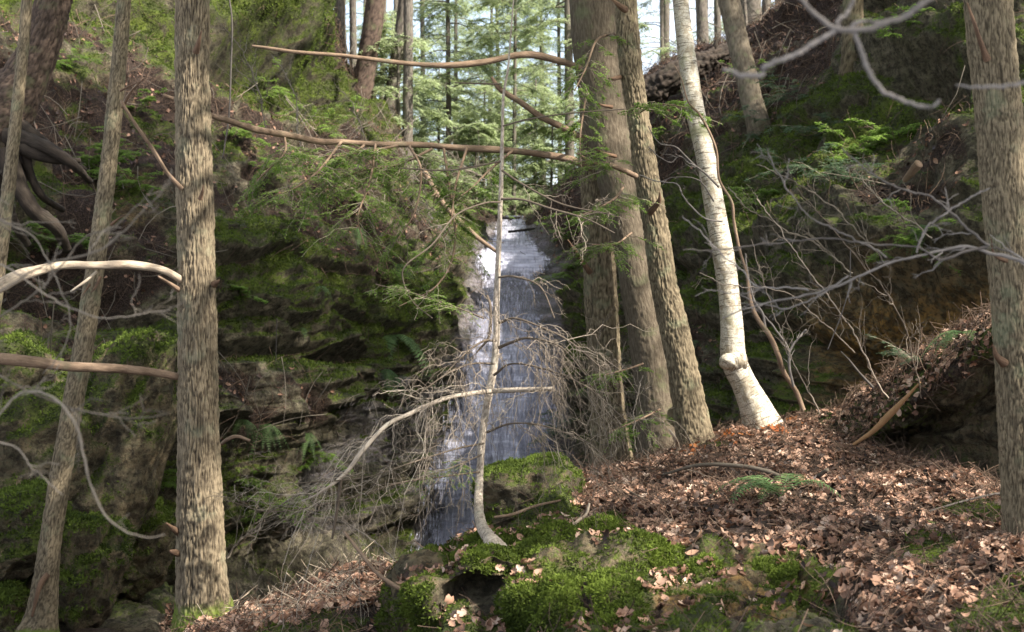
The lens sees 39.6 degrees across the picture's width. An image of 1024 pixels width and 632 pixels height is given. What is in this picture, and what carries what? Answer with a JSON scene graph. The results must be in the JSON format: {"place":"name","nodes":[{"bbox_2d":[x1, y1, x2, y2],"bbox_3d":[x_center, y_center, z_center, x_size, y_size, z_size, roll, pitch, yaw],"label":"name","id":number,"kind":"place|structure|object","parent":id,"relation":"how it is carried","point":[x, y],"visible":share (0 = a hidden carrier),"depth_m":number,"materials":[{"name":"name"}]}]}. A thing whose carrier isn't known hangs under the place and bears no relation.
{"place":"outdoors","nodes":[
{"label":"outdoors","id":0,"kind":"place"},
{"bbox_2d":[411,216,562,549],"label":"water","id":1,"kind":"structure","parent":0,"point":[531,259],"depth_m":24.27,"materials":[{"name":"liquid"}]},
{"bbox_2d":[0,0,1023,584],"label":"cliffs","id":2,"kind":"structure","parent":0,"point":[926,72],"depth_m":19.50,"materials":[{"name":"stone"}]},
{"bbox_2d":[0,332,67,399],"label":"boulder","id":3,"kind":"object","parent":2,"relation":"on","point":[17,373],"visible":0.19,"depth_m":13.01,"materials":[{"name":"stone"}]},
{"bbox_2d":[0,328,66,399],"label":"moss","id":4,"kind":"object","parent":3,"relation":"on","point":[21,334],"visible":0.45,"depth_m":13.31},
{"bbox_2d":[0,0,92,252],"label":"hemlock tree","id":5,"kind":"object","parent":2,"relation":"on","point":[49,22],"visible":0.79,"depth_m":13.48,"materials":[{"name":"brown plant"}]},
{"bbox_2d":[0,382,106,503],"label":"boulder","id":6,"kind":"object","parent":2,"relation":"on","point":[34,445],"visible":0.23,"depth_m":12.34,"materials":[{"name":"stone"}]},
{"bbox_2d":[0,376,106,480],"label":"moss","id":7,"kind":"object","parent":6,"relation":"on","point":[55,387],"visible":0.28,"depth_m":12.44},
{"bbox_2d":[26,223,89,248],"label":"hemlock seedling","id":8,"kind":"object","parent":2,"relation":"on","point":[85,242],"visible":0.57,"depth_m":17.33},
{"bbox_2d":[55,39,110,68],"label":"hemlock seedling","id":9,"kind":"object","parent":2,"relation":"on","point":[68,61],"visible":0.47,"depth_m":19.93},
{"bbox_2d":[64,148,140,176],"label":"hemlock seedling","id":10,"kind":"object","parent":2,"relation":"on","point":[86,159],"visible":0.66,"depth_m":18.66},
{"bbox_2d":[83,126,161,166],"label":"hemlock seedling","id":11,"kind":"object","parent":2,"relation":"on","point":[98,145],"visible":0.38,"depth_m":18.95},
{"bbox_2d":[91,165,163,190],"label":"hemlock seedling","id":12,"kind":"object","parent":2,"relation":"on","point":[119,181],"visible":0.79,"depth_m":18.76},
{"bbox_2d":[126,87,167,118],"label":"hemlock seedling","id":13,"kind":"object","parent":2,"relation":"on","point":[149,98],"visible":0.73,"depth_m":20.60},
{"bbox_2d":[223,120,270,146],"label":"hemlock seedling","id":14,"kind":"object","parent":2,"relation":"on","point":[242,132],"visible":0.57,"depth_m":21.45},
{"bbox_2d":[234,464,274,493],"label":"hemlock seedling","id":15,"kind":"object","parent":2,"relation":"on","point":[251,480],"visible":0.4,"depth_m":18.22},
{"bbox_2d":[246,424,291,463],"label":"fern","id":16,"kind":"object","parent":2,"relation":"on","point":[270,427],"visible":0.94,"depth_m":18.21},
{"bbox_2d":[248,156,308,183],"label":"hemlock seedling","id":17,"kind":"object","parent":2,"relation":"on","point":[270,161],"visible":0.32,"depth_m":21.30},
{"bbox_2d":[257,57,299,102],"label":"hemlock seedling","id":18,"kind":"object","parent":2,"relation":"on","point":[281,91],"visible":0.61,"depth_m":25.40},
{"bbox_2d":[238,483,334,529],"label":"hemlock seedling","id":19,"kind":"object","parent":2,"relation":"on","point":[261,504],"visible":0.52,"depth_m":18.11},
{"bbox_2d":[274,95,368,137],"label":"hemlock seedling","id":20,"kind":"object","parent":2,"relation":"on","point":[326,128],"visible":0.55,"depth_m":24.28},
{"bbox_2d":[297,446,353,473],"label":"hemlock seedling","id":21,"kind":"object","parent":2,"relation":"on","point":[329,459],"visible":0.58,"depth_m":19.61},
{"bbox_2d":[335,0,346,52],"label":"rim tree","id":22,"kind":"object","parent":2,"relation":"on","point":[340,9],"visible":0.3,"depth_m":30.91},
{"bbox_2d":[349,0,356,75],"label":"rim tree","id":23,"kind":"object","parent":2,"relation":"on","point":[353,26],"visible":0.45,"depth_m":30.94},
{"bbox_2d":[210,0,498,227],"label":"tree","id":24,"kind":"object","parent":2,"relation":"on","point":[357,116],"visible":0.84,"depth_m":19.89,"materials":[{"name":"plant"}]},
{"bbox_2d":[354,0,384,99],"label":"rim tree","id":25,"kind":"object","parent":2,"relation":"on","point":[371,31],"visible":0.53,"depth_m":29.82,"materials":[{"name":"brown plant"}]},
{"bbox_2d":[341,184,428,221],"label":"hemlock seedling","id":26,"kind":"object","parent":2,"relation":"on","point":[367,202],"visible":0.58,"depth_m":23.70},
{"bbox_2d":[383,0,403,118],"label":"rim tree","id":27,"kind":"object","parent":2,"relation":"on","point":[399,25],"visible":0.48,"depth_m":30.88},
{"bbox_2d":[357,10,441,151],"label":"hemlock tree","id":28,"kind":"object","parent":2,"relation":"on","point":[387,25],"visible":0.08,"depth_m":41.71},
{"bbox_2d":[377,265,430,289],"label":"hemlock seedling","id":29,"kind":"object","parent":2,"relation":"on","point":[393,276],"visible":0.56,"depth_m":23.40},
{"bbox_2d":[402,0,413,182],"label":"rim tree","id":30,"kind":"object","parent":2,"relation":"on","point":[408,56],"visible":0.61,"depth_m":29.91,"materials":[{"name":"wood"}]},
{"bbox_2d":[375,156,443,212],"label":"hemlock seedling","id":31,"kind":"object","parent":2,"relation":"on","point":[397,192],"visible":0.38,"depth_m":27.06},
{"bbox_2d":[383,334,439,386],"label":"fern","id":32,"kind":"object","parent":2,"relation":"on","point":[390,337],"visible":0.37,"depth_m":22.85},
{"bbox_2d":[358,32,476,208],"bbox_3d":[-2.406,-3.855,30.444,3.740,4.392,2.631,0,0,-12],"label":"hemlock tree","id":33,"kind":"object","parent":2,"relation":"on","point":[386,44],"visible":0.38,"depth_m":30.48,"materials":[{"name":"plant"}]},
{"bbox_2d":[357,0,508,141],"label":"hemlock tree","id":34,"kind":"object","parent":2,"relation":"on","point":[466,33],"visible":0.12,"depth_m":57.91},
{"bbox_2d":[400,69,497,185],"bbox_3d":[-1.988,-4.427,40.089,3.487,5.110,3.427,0,0,-25],"label":"hemlock tree","id":35,"kind":"object","parent":2,"relation":"on","point":[454,114],"visible":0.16,"depth_m":39.72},
{"bbox_2d":[374,0,541,217],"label":"hemlock tree","id":36,"kind":"object","parent":2,"relation":"on","point":[447,6],"visible":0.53,"depth_m":35.82,"materials":[{"name":"plant"}]},
{"bbox_2d":[422,168,495,252],"bbox_3d":[-1.198,-2.029,27.069,0.608,1.756,2.164,0,0,-44],"label":"fallen stick","id":37,"kind":"object","parent":2,"relation":"on","point":[483,242],"visible":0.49,"depth_m":26.66,"materials":[{"name":"wood"}]},
{"bbox_2d":[413,0,510,196],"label":"hemlock tree","id":38,"kind":"object","parent":2,"relation":"on","point":[456,30],"visible":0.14,"depth_m":50.17,"materials":[{"name":"plant"}]},
{"bbox_2d":[441,85,521,215],"bbox_3d":[-1.146,-4.087,38.631,3.125,4.494,3.462,0,0,36],"label":"hemlock tree","id":39,"kind":"object","parent":2,"relation":"on","point":[466,117],"visible":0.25,"depth_m":38.57,"materials":[{"name":"plant"}]},
{"bbox_2d":[443,122,524,213],"bbox_3d":[-0.864,-3.247,32.716,2.368,2.508,2.328,0,0,0],"label":"hemlock tree","id":40,"kind":"object","parent":2,"relation":"on","point":[482,131],"visible":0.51,"depth_m":32.74,"materials":[{"name":"plant"}]},
{"bbox_2d":[441,2,546,193],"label":"hemlock tree","id":41,"kind":"object","parent":2,"relation":"on","point":[491,14],"visible":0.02,"depth_m":63.94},
{"bbox_2d":[432,0,563,204],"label":"hemlock tree","id":42,"kind":"object","parent":2,"relation":"on","point":[465,4],"visible":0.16,"depth_m":45.98,"materials":[{"name":"plant"}]},
{"bbox_2d":[441,0,578,215],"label":"hemlock tree","id":43,"kind":"object","parent":2,"relation":"on","point":[514,69],"visible":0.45,"depth_m":36.95,"materials":[{"name":"plant"}]},
{"bbox_2d":[0,0,1023,583],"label":"moss","id":44,"kind":"object","parent":2,"relation":"on","point":[850,76],"visible":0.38,"depth_m":20.32,"materials":[{"name":"plant"}]},
{"bbox_2d":[0,0,1023,579],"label":"twig litter","id":45,"kind":"object","parent":2,"relation":"on","point":[670,56],"visible":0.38,"depth_m":21.30,"materials":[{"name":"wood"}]},
{"bbox_2d":[479,79,576,215],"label":"hemlock tree","id":46,"kind":"object","parent":2,"relation":"on","point":[529,209],"visible":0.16,"depth_m":41.85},
{"bbox_2d":[485,0,578,204],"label":"hemlock tree","id":47,"kind":"object","parent":2,"relation":"on","point":[558,71],"visible":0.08,"depth_m":47.92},
{"bbox_2d":[485,0,579,199],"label":"hemlock tree","id":48,"kind":"object","parent":2,"relation":"on","point":[535,65],"visible":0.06,"depth_m":52.24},
{"bbox_2d":[509,104,578,215],"bbox_3d":[0.993,-3.442,33.003,2.170,2.899,2.377,0,0,0],"label":"hemlock tree","id":49,"kind":"object","parent":2,"relation":"on","point":[535,197],"visible":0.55,"depth_m":32.87,"materials":[{"name":"plant"}]},
{"bbox_2d":[527,409,577,443],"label":"hemlock seedling","id":50,"kind":"object","parent":2,"relation":"on","point":[554,432],"visible":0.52,"depth_m":23.10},
{"bbox_2d":[487,0,652,186],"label":"hemlock tree","id":51,"kind":"object","parent":2,"relation":"on","point":[567,43],"visible":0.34,"depth_m":33.90,"materials":[{"name":"plant"}]},
{"bbox_2d":[637,0,694,63],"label":"hemlock tree","id":52,"kind":"object","parent":2,"relation":"on","point":[661,47],"visible":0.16,"depth_m":43.94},
{"bbox_2d":[664,0,669,59],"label":"rim tree","id":53,"kind":"object","parent":2,"relation":"on","point":[666,21],"visible":0.32,"depth_m":45.89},
{"bbox_2d":[644,36,753,106],"bbox_3d":[3.397,-4.378,25.297,2.629,1.450,0.706,0,0,-22],"label":"fallen log","id":54,"kind":"object","parent":2,"relation":"on","point":[662,84],"visible":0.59,"depth_m":24.87,"materials":[{"name":"wood"}]},
{"bbox_2d":[695,0,708,43],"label":"rim tree","id":55,"kind":"object","parent":2,"relation":"on","point":[701,16],"visible":0.56,"depth_m":33.88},
{"bbox_2d":[699,181,787,210],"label":"hemlock seedling","id":56,"kind":"object","parent":2,"relation":"on","point":[750,199],"visible":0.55,"depth_m":19.25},
{"bbox_2d":[718,0,770,142],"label":"tree","id":57,"kind":"object","parent":2,"relation":"on","point":[739,47],"visible":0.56,"depth_m":22.00,"materials":[{"name":"brown plant"}]},
{"bbox_2d":[746,0,761,25],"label":"rim tree","id":58,"kind":"object","parent":2,"relation":"on","point":[755,6],"visible":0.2,"depth_m":28.81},
{"bbox_2d":[746,65,814,118],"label":"hemlock seedling","id":59,"kind":"object","parent":2,"relation":"on","point":[781,94],"visible":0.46,"depth_m":21.24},
{"bbox_2d":[745,144,837,181],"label":"hemlock seedling","id":60,"kind":"object","parent":2,"relation":"on","point":[794,166],"visible":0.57,"depth_m":18.73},
{"bbox_2d":[764,112,842,139],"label":"hemlock seedling","id":61,"kind":"object","parent":2,"relation":"on","point":[787,129],"visible":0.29,"depth_m":19.91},
{"bbox_2d":[726,153,932,273],"bbox_3d":[3.222,-1.049,14.355,1.067,1.257,2.195,0,0,-44],"label":"bare shrub","id":62,"kind":"object","parent":2,"relation":"on","point":[828,252],"visible":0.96,"depth_m":14.44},
{"bbox_2d":[790,143,883,187],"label":"hemlock seedling","id":63,"kind":"object","parent":2,"relation":"on","point":[834,171],"visible":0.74,"depth_m":16.87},
{"bbox_2d":[837,0,863,76],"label":"hemlock tree","id":64,"kind":"object","parent":2,"relation":"on","point":[848,54],"visible":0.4,"depth_m":20.30,"materials":[{"name":"brown plant"}]},
{"bbox_2d":[814,122,890,159],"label":"hemlock seedling","id":65,"kind":"object","parent":2,"relation":"on","point":[864,149],"visible":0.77,"depth_m":17.58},
{"bbox_2d":[844,118,921,140],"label":"hemlock seedling","id":66,"kind":"object","parent":2,"relation":"on","point":[889,136],"visible":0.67,"depth_m":17.32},
{"bbox_2d":[861,2,934,37],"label":"hemlock seedling","id":67,"kind":"object","parent":2,"relation":"on","point":[885,32],"visible":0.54,"depth_m":18.94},
{"bbox_2d":[855,197,961,275],"bbox_3d":[4.170,-0.776,14.251,1.403,0.767,1.011,0,0,0],"label":"hemlock seedling","id":68,"kind":"object","parent":2,"relation":"on","point":[901,239],"visible":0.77,"depth_m":14.32,"materials":[{"name":"plant"}]},
{"bbox_2d":[60,425,1023,631],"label":"ground","id":69,"kind":"structure","parent":0,"point":[142,615],"depth_m":7.95,"materials":[{"name":"soil"}]},
{"bbox_2d":[0,580,28,631],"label":"boulder","id":70,"kind":"object","parent":69,"relation":"on","point":[7,620],"visible":0.41,"depth_m":10.33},
{"bbox_2d":[0,578,29,630],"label":"moss","id":71,"kind":"object","parent":70,"relation":"on","point":[8,588],"visible":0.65,"depth_m":10.43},
{"bbox_2d":[0,482,68,580],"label":"boulder","id":72,"kind":"object","parent":70,"relation":"on","point":[11,569],"visible":0.52,"depth_m":10.61,"materials":[{"name":"stone"}]},
{"bbox_2d":[0,475,72,560],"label":"moss","id":73,"kind":"object","parent":72,"relation":"on","point":[31,485],"visible":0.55,"depth_m":10.77,"materials":[{"name":"plant"}]},
{"bbox_2d":[0,0,31,313],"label":"young tree","id":74,"kind":"object","parent":69,"relation":"on","point":[12,147],"visible":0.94,"depth_m":9.47,"materials":[{"name":"brown plant"}]},
{"bbox_2d":[25,517,133,630],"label":"boulder","id":75,"kind":"object","parent":69,"relation":"on","point":[86,541],"visible":0.52,"depth_m":10.79,"materials":[{"name":"stone"}]},
{"bbox_2d":[27,509,137,621],"bbox_3d":[-3.416,1.977,11.189,0.881,0.979,1.186,0,0,0],"label":"moss","id":76,"kind":"object","parent":75,"relation":"on","point":[91,517],"visible":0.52,"depth_m":10.86,"materials":[{"name":"plant"}]},
{"bbox_2d":[15,0,144,631],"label":"hemlock tree","id":77,"kind":"object","parent":69,"relation":"on","point":[41,614],"visible":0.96,"depth_m":10.07,"materials":[{"name":"brown plant"}]},
{"bbox_2d":[0,169,185,537],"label":"bare shrub","id":78,"kind":"object","parent":69,"relation":"on","point":[56,401],"visible":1,"depth_m":3.50,"materials":[{"name":"wood"}]},
{"bbox_2d":[0,0,234,631],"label":"hemlock tree","id":79,"kind":"object","parent":69,"relation":"on","point":[198,552],"visible":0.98,"depth_m":8.95,"materials":[{"name":"brown plant"}]},
{"bbox_2d":[222,0,232,158],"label":"vine","id":80,"kind":"object","parent":79,"relation":"hanging from","point":[230,76],"visible":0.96,"depth_m":11.99,"materials":[{"name":"brown wood"}]},
{"bbox_2d":[70,329,177,545],"bbox_3d":[-3.701,1.334,13.238,1.265,2.428,1.623,0,0,0],"label":"boulder","id":81,"kind":"object","parent":69,"relation":"on","point":[135,465],"visible":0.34,"depth_m":12.60,"materials":[{"name":"stone"}]},
{"bbox_2d":[71,325,177,520],"bbox_3d":[-3.670,1.184,13.228,1.269,2.206,1.603,0,0,0],"label":"moss","id":82,"kind":"object","parent":81,"relation":"on","point":[128,336],"visible":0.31,"depth_m":12.76,"materials":[{"name":"plant"}]},
{"bbox_2d":[116,500,175,601],"bbox_3d":[-3.721,2.196,13.598,1.047,1.169,1.155,0,0,-26],"label":"boulder","id":83,"kind":"object","parent":69,"relation":"on","point":[151,568],"visible":0.21,"depth_m":13.27,"materials":[{"name":"stone"}]},
{"bbox_2d":[124,496,175,593],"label":"moss","id":84,"kind":"object","parent":83,"relation":"on","point":[164,509],"visible":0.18,"depth_m":13.38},
{"bbox_2d":[186,541,392,631],"bbox_3d":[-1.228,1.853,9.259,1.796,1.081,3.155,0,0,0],"label":"leaf litter","id":85,"kind":"object","parent":69,"relation":"on","point":[319,605],"visible":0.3,"depth_m":8.43,"materials":[{"name":"plant"}]},
{"bbox_2d":[225,445,395,560],"bbox_3d":[-2.039,1.993,14.018,1.706,1.132,4.235,0,0,-6],"label":"bare shrub","id":86,"kind":"object","parent":69,"relation":"on","point":[269,526],"visible":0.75,"depth_m":13.38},
{"bbox_2d":[163,76,632,466],"bbox_3d":[0.204,-4.849,14.892,9.101,13.030,5.908,0,0,-27],"label":"hemlock tree","id":87,"kind":"object","parent":69,"relation":"on","point":[600,295],"visible":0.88,"depth_m":12.31,"materials":[{"name":"green plant"}]},
{"bbox_2d":[202,0,701,628],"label":"dead sapling","id":88,"kind":"object","parent":69,"relation":"on","point":[482,526],"visible":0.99,"depth_m":7.93,"materials":[{"name":"wood"}]},
{"bbox_2d":[252,0,674,458],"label":"tree","id":89,"kind":"object","parent":69,"relation":"on","point":[592,19],"visible":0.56,"depth_m":12.90,"materials":[{"name":"brown plant"}]},
{"bbox_2d":[473,455,584,526],"bbox_3d":[0.117,1.190,9.599,0.769,0.507,0.800,0,0,0],"label":"boulder","id":90,"kind":"object","parent":69,"relation":"on","point":[502,491],"visible":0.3,"depth_m":9.27,"materials":[{"name":"stone"}]},
{"bbox_2d":[470,450,585,522],"bbox_3d":[0.112,1.159,9.599,0.798,0.501,0.823,0,0,0],"label":"moss","id":91,"kind":"object","parent":90,"relation":"on","point":[506,463],"visible":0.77,"depth_m":9.41,"materials":[{"name":"plant"}]},
{"bbox_2d":[149,404,1023,631],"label":"leaf litter","id":92,"kind":"object","parent":69,"relation":"on","point":[954,592],"visible":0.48,"depth_m":7.81,"materials":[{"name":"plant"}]},
{"bbox_2d":[662,462,828,479],"bbox_3d":[1.523,1.014,9.246,1.149,0.128,0.132,0,0,32],"label":"fallen stick","id":93,"kind":"object","parent":92,"relation":"on","point":[740,466],"visible":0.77,"depth_m":9.31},
{"bbox_2d":[852,382,920,445],"bbox_3d":[2.644,0.691,10.014,0.055,0.480,0.552,0,0,-43],"label":"fallen stick","id":94,"kind":"object","parent":92,"relation":"on","point":[888,415],"visible":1,"depth_m":10.00,"materials":[{"name":"brown wood"}]},
{"bbox_2d":[377,515,796,631],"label":"mossy rock","id":95,"kind":"object","parent":69,"relation":"on","point":[479,589],"visible":0.43,"depth_m":6.92,"materials":[{"name":"stone"}]},
{"bbox_2d":[373,509,801,631],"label":"moss","id":96,"kind":"object","parent":95,"relation":"on","point":[573,580],"visible":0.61,"depth_m":6.79,"materials":[{"name":"plant"}]},
{"bbox_2d":[343,531,400,589],"bbox_3d":[-0.703,1.283,7.404,0.464,0.290,0.159,0,0,20],"label":"fallen stick","id":97,"kind":"object","parent":96,"relation":"on","point":[375,571],"visible":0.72,"depth_m":7.36,"materials":[{"name":"wood"}]},
{"bbox_2d":[386,510,798,631],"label":"leaf litter","id":98,"kind":"object","parent":95,"relation":"on","point":[688,601],"visible":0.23,"depth_m":6.73,"materials":[{"name":"plant"}]},
{"bbox_2d":[171,440,1023,631],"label":"moss","id":99,"kind":"object","parent":69,"relation":"on","point":[790,553],"visible":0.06,"depth_m":6.61,"materials":[{"name":"plant"}]},
{"bbox_2d":[532,312,682,467],"bbox_3d":[0.766,0.687,11.192,1.554,1.472,0.727,0,0,-38],"label":"bare shrub","id":100,"kind":"object","parent":69,"relation":"on","point":[591,401],"visible":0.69,"depth_m":11.01,"materials":[{"name":"wood"}]},
{"bbox_2d":[541,0,722,450],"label":"hemlock tree","id":101,"kind":"object","parent":69,"relation":"on","point":[690,412],"visible":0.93,"depth_m":12.15,"materials":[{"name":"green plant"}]},
{"bbox_2d":[640,66,806,410],"bbox_3d":[1.718,-0.625,11.469,1.393,2.803,0.308,0,0,0],"label":"sapling","id":102,"kind":"object","parent":69,"relation":"on","point":[789,380],"visible":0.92,"depth_m":11.49,"materials":[{"name":"brown plant"}]},
{"bbox_2d":[673,0,782,428],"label":"birch tree","id":103,"kind":"object","parent":69,"relation":"on","point":[753,401],"visible":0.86,"depth_m":12.62,"materials":[{"name":"white plant"}]},
{"bbox_2d":[710,473,842,503],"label":"fern","id":104,"kind":"object","parent":69,"relation":"on","point":[768,485],"visible":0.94,"depth_m":8.45,"materials":[{"name":"plant"}]},
{"bbox_2d":[692,180,932,413],"bbox_3d":[2.021,-0.109,9.979,1.613,1.666,1.452,0,0,0],"label":"bare shrub","id":105,"kind":"object","parent":69,"relation":"on","point":[859,340],"visible":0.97,"depth_m":9.69,"materials":[{"name":"wood"}]},
{"bbox_2d":[816,313,999,481],"bbox_3d":[3.422,0.592,11.434,2.698,1.565,4.436,0,0,25],"label":"rock ledge","id":106,"kind":"object","parent":69,"relation":"on","point":[963,421],"visible":0.41,"depth_m":10.42,"materials":[{"name":"stone"}]},
{"bbox_2d":[797,291,993,444],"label":"leaf litter","id":107,"kind":"object","parent":106,"relation":"on","point":[907,378],"visible":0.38,"depth_m":10.43,"materials":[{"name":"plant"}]},
{"bbox_2d":[866,334,945,367],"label":"hemlock seedling","id":108,"kind":"object","parent":106,"relation":"on","point":[901,353],"visible":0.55,"depth_m":10.66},
{"bbox_2d":[963,0,1023,534],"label":"hemlock tree","id":109,"kind":"object","parent":69,"relation":"on","point":[991,43],"visible":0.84,"depth_m":7.11,"materials":[{"name":"brown plant"}]},
{"bbox_2d":[333,0,774,186],"label":"sky","id":110,"kind":"structure","parent":0,"point":[655,32],"materials":[{"name":"white"}]},
{"bbox_3d":[3.975,-4.202,1.012,7.130,10.803,7.542,0,0,0],"label":"hemlock tree","id":111,"kind":"object","parent":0,"visible":0},
{"bbox_2d":[722,0,940,108],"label":"bare tree limb","id":112,"kind":"object","parent":111,"relation":"attached to","point":[838,28],"visible":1,"depth_m":2.60,"materials":[{"name":"silver wood"}]},
{"bbox_2d":[682,144,1023,319],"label":"bare tree limb","id":113,"kind":"object","parent":111,"relation":"attached to","point":[1020,259],"visible":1,"depth_m":4.60,"materials":[{"name":"silver wood"}]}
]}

